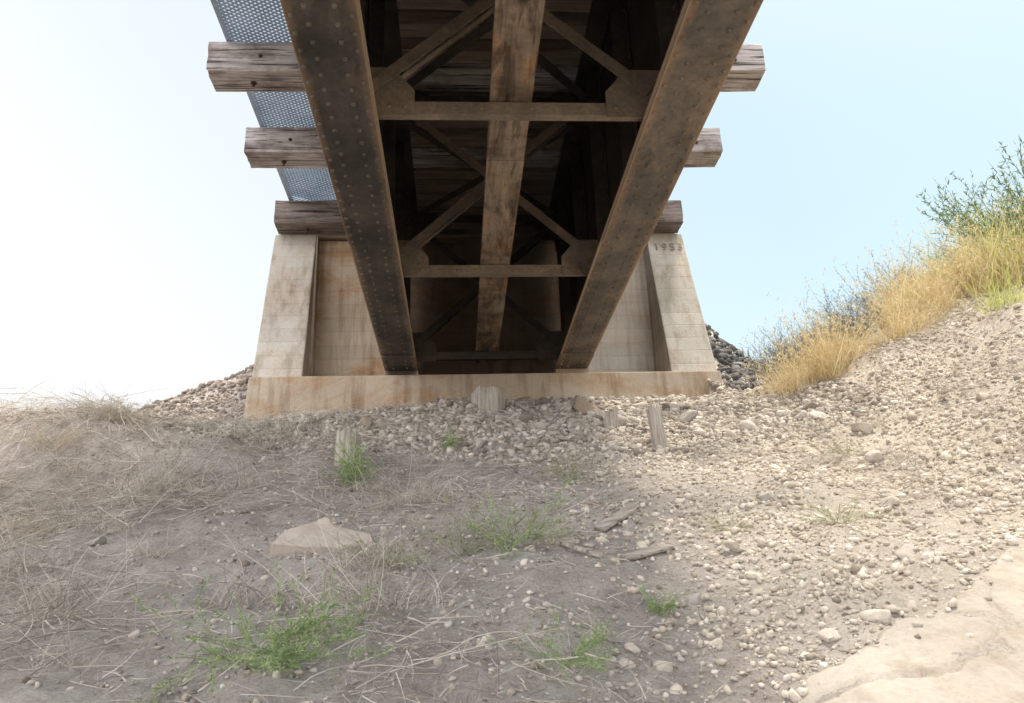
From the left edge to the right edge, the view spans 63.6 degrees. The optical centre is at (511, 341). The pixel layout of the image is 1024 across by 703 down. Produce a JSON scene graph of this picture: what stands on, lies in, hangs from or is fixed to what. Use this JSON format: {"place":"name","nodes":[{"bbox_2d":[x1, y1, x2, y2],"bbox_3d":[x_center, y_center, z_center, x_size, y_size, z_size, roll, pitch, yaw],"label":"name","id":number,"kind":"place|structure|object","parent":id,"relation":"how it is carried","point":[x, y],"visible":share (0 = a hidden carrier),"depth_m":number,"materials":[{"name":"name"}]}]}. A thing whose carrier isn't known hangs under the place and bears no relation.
{"place":"outdoors","nodes":[
{"label":"outdoors","id":0,"kind":"place"},
{"bbox_2d":[123,364,253,424],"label":"mound gravel","id":1,"kind":"structure","parent":0,"point":[211,402],"depth_m":10.49,"materials":[{"name":"gravel"}]},
{"bbox_2d":[0,288,1023,702],"bbox_3d":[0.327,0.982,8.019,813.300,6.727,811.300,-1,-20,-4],"label":"ground","id":2,"kind":"structure","parent":0,"point":[52,690],"depth_m":3.86,"materials":[{"name":"soil"}]},
{"bbox_2d":[0,487,76,546],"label":"dry grass clump","id":3,"kind":"object","parent":2,"relation":"on","point":[12,536],"visible":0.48,"depth_m":4.33,"materials":[{"name":"plant"}]},
{"bbox_2d":[0,503,88,537],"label":"dry brush","id":4,"kind":"object","parent":2,"relation":"on","point":[43,527],"visible":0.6,"depth_m":4.56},
{"bbox_2d":[0,550,90,623],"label":"dry grass clump","id":5,"kind":"object","parent":2,"relation":"on","point":[28,608],"visible":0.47,"depth_m":3.30,"materials":[{"name":"plant"}]},
{"bbox_2d":[4,410,96,451],"bbox_3d":[-3.134,0.627,5.644,0.493,0.325,0.560,-9,-21,20],"label":"dry brush","id":6,"kind":"object","parent":2,"relation":"on","point":[41,438],"visible":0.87,"depth_m":5.59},
{"bbox_2d":[0,489,101,574],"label":"dry grass clump","id":7,"kind":"object","parent":2,"relation":"on","point":[46,561],"visible":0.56,"depth_m":3.93,"materials":[{"name":"plant"}]},
{"bbox_2d":[2,578,112,628],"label":"dry grass clump","id":8,"kind":"object","parent":2,"relation":"on","point":[56,619],"visible":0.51,"depth_m":3.28,"materials":[{"name":"plant"}]},
{"bbox_2d":[3,434,112,476],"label":"dry grass clump","id":9,"kind":"object","parent":2,"relation":"on","point":[74,470],"visible":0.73,"depth_m":5.39,"materials":[{"name":"plant"}]},
{"bbox_2d":[1,616,124,669],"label":"dry grass clump","id":10,"kind":"object","parent":2,"relation":"on","point":[59,663],"visible":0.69,"depth_m":2.85,"materials":[{"name":"plant"}]},
{"bbox_2d":[31,566,118,612],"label":"dry grass clump","id":11,"kind":"object","parent":2,"relation":"on","point":[85,604],"visible":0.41,"depth_m":3.45,"materials":[{"name":"plant"}]},
{"bbox_2d":[12,460,140,532],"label":"dry grass clump","id":12,"kind":"object","parent":2,"relation":"on","point":[84,517],"visible":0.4,"depth_m":4.68,"materials":[{"name":"plant"}]},
{"bbox_2d":[44,485,130,532],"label":"dry grass clump","id":13,"kind":"object","parent":2,"relation":"on","point":[98,526],"visible":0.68,"depth_m":4.50,"materials":[{"name":"plant"}]},
{"bbox_2d":[73,384,134,420],"bbox_3d":[-3.104,0.469,6.170,0.496,0.351,0.498,3,-20,-14],"label":"dry brush","id":14,"kind":"object","parent":2,"relation":"on","point":[103,415],"visible":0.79,"depth_m":6.14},
{"bbox_2d":[0,518,208,625],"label":"dry grass clump","id":15,"kind":"object","parent":2,"relation":"on","point":[68,591],"visible":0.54,"depth_m":3.46,"materials":[{"name":"plant"}]},
{"bbox_2d":[84,393,196,434],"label":"dry grass clump","id":16,"kind":"object","parent":2,"relation":"on","point":[147,428],"visible":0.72,"depth_m":5.96,"materials":[{"name":"plant"}]},
{"bbox_2d":[104,515,212,564],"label":"dry grass clump","id":17,"kind":"object","parent":2,"relation":"on","point":[157,551],"visible":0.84,"depth_m":4.14,"materials":[{"name":"plant"}]},
{"bbox_2d":[108,457,210,507],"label":"dry grass clump","id":18,"kind":"object","parent":2,"relation":"on","point":[155,497],"visible":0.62,"depth_m":4.90,"materials":[{"name":"plant"}]},
{"bbox_2d":[113,435,229,492],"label":"dry grass clump","id":19,"kind":"object","parent":2,"relation":"on","point":[159,480],"visible":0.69,"depth_m":5.17,"materials":[{"name":"plant"}]},
{"bbox_2d":[138,436,244,478],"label":"dry grass clump","id":20,"kind":"object","parent":2,"relation":"on","point":[189,473],"visible":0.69,"depth_m":5.49,"materials":[{"name":"plant"}]},
{"bbox_2d":[159,389,283,439],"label":"dry grass clump","id":21,"kind":"object","parent":2,"relation":"on","point":[237,432],"visible":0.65,"depth_m":6.28,"materials":[{"name":"plant"}]},
{"bbox_2d":[188,439,287,493],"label":"dry grass clump","id":22,"kind":"object","parent":2,"relation":"on","point":[239,484],"visible":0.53,"depth_m":5.26,"materials":[{"name":"plant"}]},
{"bbox_2d":[143,529,339,614],"bbox_3d":[-1.111,0.991,3.545,0.820,0.440,0.804,-4,-20,5],"label":"dry grass clump","id":23,"kind":"object","parent":2,"relation":"on","point":[236,588],"visible":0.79,"depth_m":3.44,"materials":[{"name":"plant"}]},
{"bbox_2d":[214,406,304,449],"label":"dry grass clump","id":24,"kind":"object","parent":2,"relation":"on","point":[265,446],"visible":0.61,"depth_m":6.17,"materials":[{"name":"plant"}]},
{"bbox_2d":[129,560,391,702],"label":"green weed","id":25,"kind":"object","parent":2,"relation":"on","point":[304,624],"visible":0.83,"depth_m":2.82,"materials":[{"name":"green plant"}]},
{"bbox_2d":[226,380,322,436],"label":"dry grass clump","id":26,"kind":"object","parent":2,"relation":"on","point":[286,422],"visible":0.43,"depth_m":6.89,"materials":[{"name":"plant"}]},
{"bbox_2d":[252,397,323,446],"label":"dry grass clump","id":27,"kind":"object","parent":2,"relation":"on","point":[295,437],"visible":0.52,"depth_m":6.38,"materials":[{"name":"plant"}]},
{"bbox_2d":[167,508,411,619],"bbox_3d":[-0.812,0.981,3.570,0.952,0.503,0.970,-6,-20,12],"label":"dry grass clump","id":28,"kind":"object","parent":2,"relation":"on","point":[314,600],"visible":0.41,"depth_m":3.45,"materials":[{"name":"plant"}]},
{"bbox_2d":[194,600,397,680],"bbox_3d":[-0.627,1.010,2.675,0.638,0.270,0.642,0,1,35],"label":"green weed","id":29,"kind":"object","parent":2,"relation":"on","point":[301,657],"visible":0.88,"depth_m":2.72,"materials":[{"name":"green plant"}]},
{"bbox_2d":[270,517,375,555],"bbox_3d":[-0.957,1.055,4.261,0.512,0.190,0.306,5,10,-5],"label":"flat rock","id":30,"kind":"object","parent":2,"relation":"on","point":[288,538],"visible":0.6,"depth_m":4.18,"materials":[{"name":"stone"}]},
{"bbox_2d":[334,427,358,467],"bbox_3d":[-1.180,0.819,5.858,0.168,0.404,0.150,-1,-20,-4],"label":"wooden stake","id":31,"kind":"object","parent":2,"relation":"on","point":[345,434],"visible":0.48,"depth_m":5.83,"materials":[{"name":"grey wood"}]},
{"bbox_2d":[330,435,379,487],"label":"green weed","id":32,"kind":"object","parent":2,"relation":"on","point":[351,471],"visible":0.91,"depth_m":5.44,"materials":[{"name":"green plant"}]},
{"bbox_2d":[310,451,403,492],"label":"dry grass clump","id":33,"kind":"object","parent":2,"relation":"on","point":[364,481],"visible":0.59,"depth_m":5.33,"materials":[{"name":"plant"}]},
{"bbox_2d":[311,542,417,599],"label":"dry grass clump","id":34,"kind":"object","parent":2,"relation":"on","point":[375,589],"visible":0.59,"depth_m":3.42,"materials":[{"name":"plant"}]},
{"bbox_2d":[273,493,465,578],"bbox_3d":[-0.685,0.930,3.837,0.906,0.424,0.889,-12,-22,26],"label":"dry grass clump","id":35,"kind":"object","parent":2,"relation":"on","point":[359,552],"visible":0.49,"depth_m":3.79,"materials":[{"name":"plant"}]},
{"bbox_2d":[292,497,452,575],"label":"dry grass clump","id":36,"kind":"object","parent":2,"relation":"on","point":[362,548],"visible":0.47,"depth_m":3.78,"materials":[{"name":"plant"}]},
{"bbox_2d":[333,482,414,513],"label":"dry grass clump","id":37,"kind":"object","parent":2,"relation":"on","point":[374,509],"visible":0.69,"depth_m":5.01,"materials":[{"name":"plant"}]},
{"bbox_2d":[339,528,450,571],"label":"dry weed","id":38,"kind":"object","parent":2,"relation":"on","point":[389,551],"visible":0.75,"depth_m":3.71,"materials":[{"name":"beige plant"}]},
{"bbox_2d":[301,516,492,617],"bbox_3d":[-0.419,0.894,3.198,0.741,0.425,0.577,-12,-22,27],"label":"dry grass clump","id":39,"kind":"object","parent":2,"relation":"on","point":[385,598],"visible":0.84,"depth_m":3.19,"materials":[{"name":"plant"}]},
{"bbox_2d":[357,461,481,508],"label":"dry grass clump","id":40,"kind":"object","parent":2,"relation":"on","point":[403,497],"visible":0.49,"depth_m":5.08,"materials":[{"name":"plant"}]},
{"bbox_2d":[344,430,495,512],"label":"dry grass clump","id":41,"kind":"object","parent":2,"relation":"on","point":[393,497],"visible":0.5,"depth_m":5.11,"materials":[{"name":"plant"}]},
{"bbox_2d":[373,451,495,504],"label":"dry grass clump","id":42,"kind":"object","parent":2,"relation":"on","point":[419,493],"visible":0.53,"depth_m":5.07,"materials":[{"name":"plant"}]},
{"bbox_2d":[389,495,516,561],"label":"dry weed","id":43,"kind":"object","parent":2,"relation":"on","point":[460,538],"visible":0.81,"depth_m":4.14,"materials":[{"name":"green plant"}]},
{"bbox_2d":[411,491,509,534],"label":"dry grass clump","id":44,"kind":"object","parent":2,"relation":"on","point":[461,522],"visible":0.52,"depth_m":4.54,"materials":[{"name":"plant"}]},
{"bbox_2d":[0,373,922,702],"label":"gravel","id":45,"kind":"structure","parent":2,"relation":"on","point":[630,409],"depth_m":6.59,"materials":[{"name":"gravel"}]},
{"bbox_2d":[244,234,722,419],"bbox_3d":[-0.341,0.172,10.665,5.737,3.418,1.696,-1,-20,-4],"label":"concrete abutment","id":46,"kind":"object","parent":2,"relation":"on","point":[317,338],"visible":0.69,"depth_m":10.71,"materials":[{"name":"brown"}]},
{"bbox_2d":[206,0,765,374],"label":"railroad bridge","id":47,"kind":"structure","parent":46,"relation":"on","point":[578,134],"depth_m":7.44,"materials":[{"name":"metal"}]},
{"bbox_2d":[471,385,504,413],"bbox_3d":[-0.255,0.688,8.619,0.371,0.382,0.365,-1,-20,-4],"label":"timber pile stump","id":48,"kind":"object","parent":2,"relation":"on","point":[484,398],"visible":0.53,"depth_m":8.49,"materials":[{"name":"grey wood"}]},
{"bbox_2d":[0,284,1023,702],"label":"dry grass litter","id":49,"kind":"object","parent":2,"relation":"on","point":[156,510],"visible":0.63,"depth_m":4.85,"materials":[{"name":"plant"}]},
{"bbox_2d":[463,473,577,559],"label":"green weed","id":50,"kind":"object","parent":2,"relation":"on","point":[519,538],"visible":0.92,"depth_m":4.07,"materials":[{"name":"green plant"}]},
{"bbox_2d":[446,497,602,551],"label":"dry weed","id":51,"kind":"object","parent":2,"relation":"on","point":[516,531],"visible":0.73,"depth_m":4.24,"materials":[{"name":"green plant"}]},
{"bbox_2d":[501,441,593,486],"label":"dry weed","id":52,"kind":"object","parent":2,"relation":"on","point":[571,468],"visible":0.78,"depth_m":5.80,"materials":[{"name":"beige plant"}]},
{"bbox_2d":[477,603,620,683],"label":"green weed","id":53,"kind":"object","parent":2,"relation":"on","point":[596,639],"visible":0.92,"depth_m":2.80,"materials":[{"name":"green plant"}]},
{"bbox_2d":[561,541,602,556],"bbox_3d":[0.342,1.023,4.068,0.030,0.020,0.300,8,-5,-33],"label":"wooden board","id":54,"kind":"object","parent":2,"relation":"on","point":[584,550],"visible":0.86,"depth_m":4.04,"materials":[{"name":"grey wood"}]},
{"bbox_2d":[573,395,600,414],"bbox_3d":[0.759,0.710,8.629,0.225,0.226,0.322,-14,-31,41],"label":"rock","id":55,"kind":"object","parent":2,"relation":"on","point":[582,405],"visible":0.76,"depth_m":8.55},
{"bbox_2d":[605,411,617,427],"bbox_3d":[0.900,0.792,7.467,0.120,0.312,0.097,-1,-20,-4],"label":"wooden stake","id":56,"kind":"object","parent":2,"relation":"on","point":[611,418],"visible":0.51,"depth_m":7.46,"materials":[{"name":"grey wood"}]},
{"bbox_2d":[595,503,640,530],"bbox_3d":[0.601,0.984,4.638,0.300,0.020,0.080,-22,16,-32],"label":"wooden board","id":57,"kind":"object","parent":2,"relation":"on","point":[625,512],"visible":0.95,"depth_m":4.62,"materials":[{"name":"grey wood"}]},
{"bbox_2d":[623,544,673,560],"bbox_3d":[0.673,1.032,4.052,0.280,0.015,0.055,-5,9,-29],"label":"wooden board","id":58,"kind":"object","parent":2,"relation":"on","point":[643,553],"visible":1,"depth_m":4.04,"materials":[{"name":"grey wood"}]},
{"bbox_2d":[646,403,667,447],"bbox_3d":[1.246,0.771,7.072,0.147,0.524,0.114,-1,-20,-4],"label":"wooden stake","id":59,"kind":"object","parent":2,"relation":"on","point":[656,426],"visible":0.73,"depth_m":7.05,"materials":[{"name":"grey wood"}]},
{"bbox_2d":[633,581,689,618],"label":"green weed","id":60,"kind":"object","parent":2,"relation":"on","point":[670,605],"visible":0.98,"depth_m":3.37,"materials":[{"name":"green plant"}]},
{"bbox_2d":[653,660,672,671],"bbox_3d":[0.524,1.153,2.905,0.070,0.060,0.061,7,-22,-25],"label":"rock","id":61,"kind":"object","parent":2,"relation":"on","point":[663,667],"visible":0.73,"depth_m":2.89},
{"bbox_2d":[696,510,767,532],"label":"dry weed","id":62,"kind":"object","parent":2,"relation":"on","point":[719,525],"visible":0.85,"depth_m":4.49,"materials":[{"name":"beige plant"}]},
{"bbox_2d":[735,327,789,374],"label":"sagebrush","id":63,"kind":"object","parent":2,"relation":"on","point":[755,368],"visible":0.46,"depth_m":10.40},
{"bbox_2d":[705,323,820,391],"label":"ballast","id":64,"kind":"structure","parent":2,"relation":"on","point":[721,353],"depth_m":10.57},
{"bbox_2d":[525,284,1023,702],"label":"bank gravel","id":65,"kind":"structure","parent":2,"relation":"on","point":[798,694],"depth_m":5.01,"materials":[{"name":"gravel"}]},
{"bbox_2d":[740,334,816,395],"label":"golden grass clump","id":66,"kind":"object","parent":2,"relation":"on","point":[773,383],"visible":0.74,"depth_m":8.69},
{"bbox_2d":[743,297,838,385],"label":"golden grass clump","id":67,"kind":"object","parent":2,"relation":"on","point":[795,351],"visible":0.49,"depth_m":8.78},
{"bbox_2d":[743,318,840,396],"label":"golden grass clump","id":68,"kind":"object","parent":2,"relation":"on","point":[786,383],"visible":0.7,"depth_m":8.54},
{"bbox_2d":[732,325,871,391],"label":"golden grass clump","id":69,"kind":"object","parent":2,"relation":"on","point":[796,365],"visible":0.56,"depth_m":8.62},
{"bbox_2d":[745,296,892,373],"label":"golden grass clump","id":70,"kind":"object","parent":2,"relation":"on","point":[837,322],"visible":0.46,"depth_m":8.75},
{"bbox_2d":[817,628,841,642],"bbox_3d":[1.205,1.121,3.137,0.063,0.063,0.061,8,-22,-26],"label":"rock","id":71,"kind":"object","parent":2,"relation":"on","point":[829,635],"visible":0.97,"depth_m":3.13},
{"bbox_2d":[782,332,876,381],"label":"golden grass clump","id":72,"kind":"object","parent":2,"relation":"on","point":[826,373],"visible":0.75,"depth_m":8.42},
{"bbox_2d":[782,301,883,378],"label":"golden grass clump","id":73,"kind":"object","parent":2,"relation":"on","point":[823,344],"visible":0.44,"depth_m":8.58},
{"bbox_2d":[796,304,877,381],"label":"golden grass clump","id":74,"kind":"object","parent":2,"relation":"on","point":[834,362],"visible":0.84,"depth_m":8.32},
{"bbox_2d":[777,274,900,373],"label":"golden grass clump","id":75,"kind":"object","parent":2,"relation":"on","point":[831,334],"visible":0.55,"depth_m":8.58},
{"bbox_2d":[807,300,870,344],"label":"sagebrush","id":76,"kind":"object","parent":2,"relation":"on","point":[853,319],"visible":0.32,"depth_m":9.75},
{"bbox_2d":[790,494,899,531],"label":"dry weed","id":77,"kind":"object","parent":2,"relation":"on","point":[832,516],"visible":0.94,"depth_m":4.31,"materials":[{"name":"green plant"}]},
{"bbox_2d":[818,290,881,341],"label":"sagebrush","id":78,"kind":"object","parent":2,"relation":"on","point":[851,305],"visible":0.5,"depth_m":9.89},
{"bbox_2d":[851,422,872,433],"bbox_3d":[2.859,0.728,6.748,0.142,0.114,0.201,10,-21,-19],"label":"rock","id":79,"kind":"object","parent":2,"relation":"on","point":[863,427],"visible":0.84,"depth_m":6.69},
{"bbox_2d":[838,303,888,355],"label":"golden grass clump","id":80,"kind":"object","parent":2,"relation":"on","point":[864,345],"visible":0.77,"depth_m":8.49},
{"bbox_2d":[822,239,954,341],"bbox_3d":[4.044,-0.497,8.589,1.071,1.007,1.551,-17,-24,35],"label":"golden grass clump","id":81,"kind":"object","parent":2,"relation":"on","point":[906,316],"visible":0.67,"depth_m":8.43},
{"bbox_2d":[833,232,944,329],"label":"golden grass clump","id":82,"kind":"object","parent":2,"relation":"on","point":[893,278],"visible":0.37,"depth_m":9.28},
{"bbox_2d":[847,412,944,470],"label":"dry grass clump","id":83,"kind":"object","parent":2,"relation":"on","point":[908,462],"visible":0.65,"depth_m":5.49,"materials":[{"name":"plant"}]},
{"bbox_2d":[832,264,962,345],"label":"golden grass clump","id":84,"kind":"object","parent":2,"relation":"on","point":[895,328],"visible":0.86,"depth_m":8.30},
{"bbox_2d":[845,230,960,323],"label":"golden grass clump","id":85,"kind":"object","parent":2,"relation":"on","point":[903,284],"visible":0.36,"depth_m":9.05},
{"bbox_2d":[893,544,916,559],"bbox_3d":[1.874,1.010,3.897,0.118,0.111,0.075,-5,-20,8],"label":"rock","id":86,"kind":"object","parent":2,"relation":"on","point":[905,551],"visible":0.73,"depth_m":3.89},
{"bbox_2d":[846,242,971,317],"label":"golden grass clump","id":87,"kind":"object","parent":2,"relation":"on","point":[909,279],"visible":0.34,"depth_m":9.11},
{"bbox_2d":[797,537,1023,702],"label":"concrete slab","id":88,"kind":"structure","parent":2,"relation":"on","point":[924,668],"depth_m":2.86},
{"bbox_2d":[844,220,977,322],"bbox_3d":[4.499,-0.775,9.216,1.224,1.077,1.242,13,-24,-36],"label":"golden grass clump","id":89,"kind":"object","parent":2,"relation":"on","point":[916,275],"visible":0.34,"depth_m":9.04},
{"bbox_2d":[871,239,980,315],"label":"golden grass clump","id":90,"kind":"object","parent":2,"relation":"on","point":[946,292],"visible":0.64,"depth_m":8.63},
{"bbox_2d":[888,245,986,312],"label":"golden grass clump","id":91,"kind":"object","parent":2,"relation":"on","point":[952,295],"visible":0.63,"depth_m":8.64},
{"bbox_2d":[878,194,1016,298],"bbox_3d":[4.874,-0.912,9.254,1.236,1.067,1.402,13,-24,-36],"label":"golden grass clump","id":92,"kind":"object","parent":2,"relation":"on","point":[949,262],"visible":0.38,"depth_m":9.00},
{"bbox_2d":[915,358,997,398],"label":"dry grass clump","id":93,"kind":"object","parent":2,"relation":"on","point":[962,384],"visible":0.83,"depth_m":6.46,"materials":[{"name":"plant"}]},
{"bbox_2d":[910,197,1003,286],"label":"golden grass clump","id":94,"kind":"object","parent":2,"relation":"on","point":[960,239],"visible":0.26,"depth_m":9.18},
{"bbox_2d":[915,169,1021,255],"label":"sagebrush","id":95,"kind":"object","parent":2,"relation":"on","point":[940,213],"visible":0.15,"depth_m":9.71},
{"bbox_2d":[921,180,1023,281],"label":"yellow green grass clump","id":96,"kind":"object","parent":2,"relation":"on","point":[993,227],"visible":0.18,"depth_m":8.79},
{"bbox_2d":[924,197,1023,295],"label":"golden grass clump","id":97,"kind":"object","parent":2,"relation":"on","point":[974,256],"visible":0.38,"depth_m":8.76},
{"bbox_2d":[926,212,1023,317],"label":"yellow green grass clump","id":98,"kind":"object","parent":2,"relation":"on","point":[995,295],"visible":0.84,"depth_m":7.66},
{"bbox_2d":[928,182,1023,260],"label":"sagebrush","id":99,"kind":"object","parent":2,"relation":"on","point":[990,213],"visible":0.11,"depth_m":9.45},
{"bbox_2d":[931,149,1023,244],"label":"sagebrush","id":100,"kind":"object","parent":2,"relation":"on","point":[977,204],"visible":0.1,"depth_m":9.70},
{"bbox_2d":[933,208,1023,294],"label":"golden grass clump","id":101,"kind":"object","parent":2,"relation":"on","point":[994,274],"visible":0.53,"depth_m":8.59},
{"bbox_2d":[933,177,1023,285],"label":"yellow green grass clump","id":102,"kind":"object","parent":2,"relation":"on","point":[992,244],"visible":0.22,"depth_m":8.67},
{"bbox_2d":[934,189,1023,296],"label":"golden grass clump","id":103,"kind":"object","parent":2,"relation":"on","point":[1016,261],"visible":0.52,"depth_m":8.48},
{"bbox_2d":[938,413,1023,454],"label":"dry grass clump","id":104,"kind":"object","parent":2,"relation":"on","point":[1016,443],"visible":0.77,"depth_m":5.14,"materials":[{"name":"plant"}]},
{"bbox_2d":[945,378,1018,417],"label":"dry grass clump","id":105,"kind":"object","parent":2,"relation":"on","point":[1001,404],"visible":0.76,"depth_m":5.88,"materials":[{"name":"plant"}]},
{"bbox_2d":[941,146,1023,251],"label":"sagebrush","id":106,"kind":"object","parent":2,"relation":"on","point":[1014,176],"visible":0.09,"depth_m":9.67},
{"bbox_2d":[955,195,1023,287],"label":"golden grass clump","id":107,"kind":"object","parent":2,"relation":"on","point":[999,252],"visible":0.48,"depth_m":8.50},
{"bbox_2d":[958,211,1023,290],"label":"golden grass clump","id":108,"kind":"object","parent":2,"relation":"on","point":[1003,262],"visible":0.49,"depth_m":8.45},
{"bbox_2d":[960,136,1023,251],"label":"sagebrush","id":109,"kind":"object","parent":2,"relation":"on","point":[1008,186],"visible":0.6,"depth_m":8.73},
{"bbox_2d":[0,0,1023,415],"label":"sky","id":110,"kind":"structure","parent":0,"point":[138,230],"materials":[{"name":"white"}]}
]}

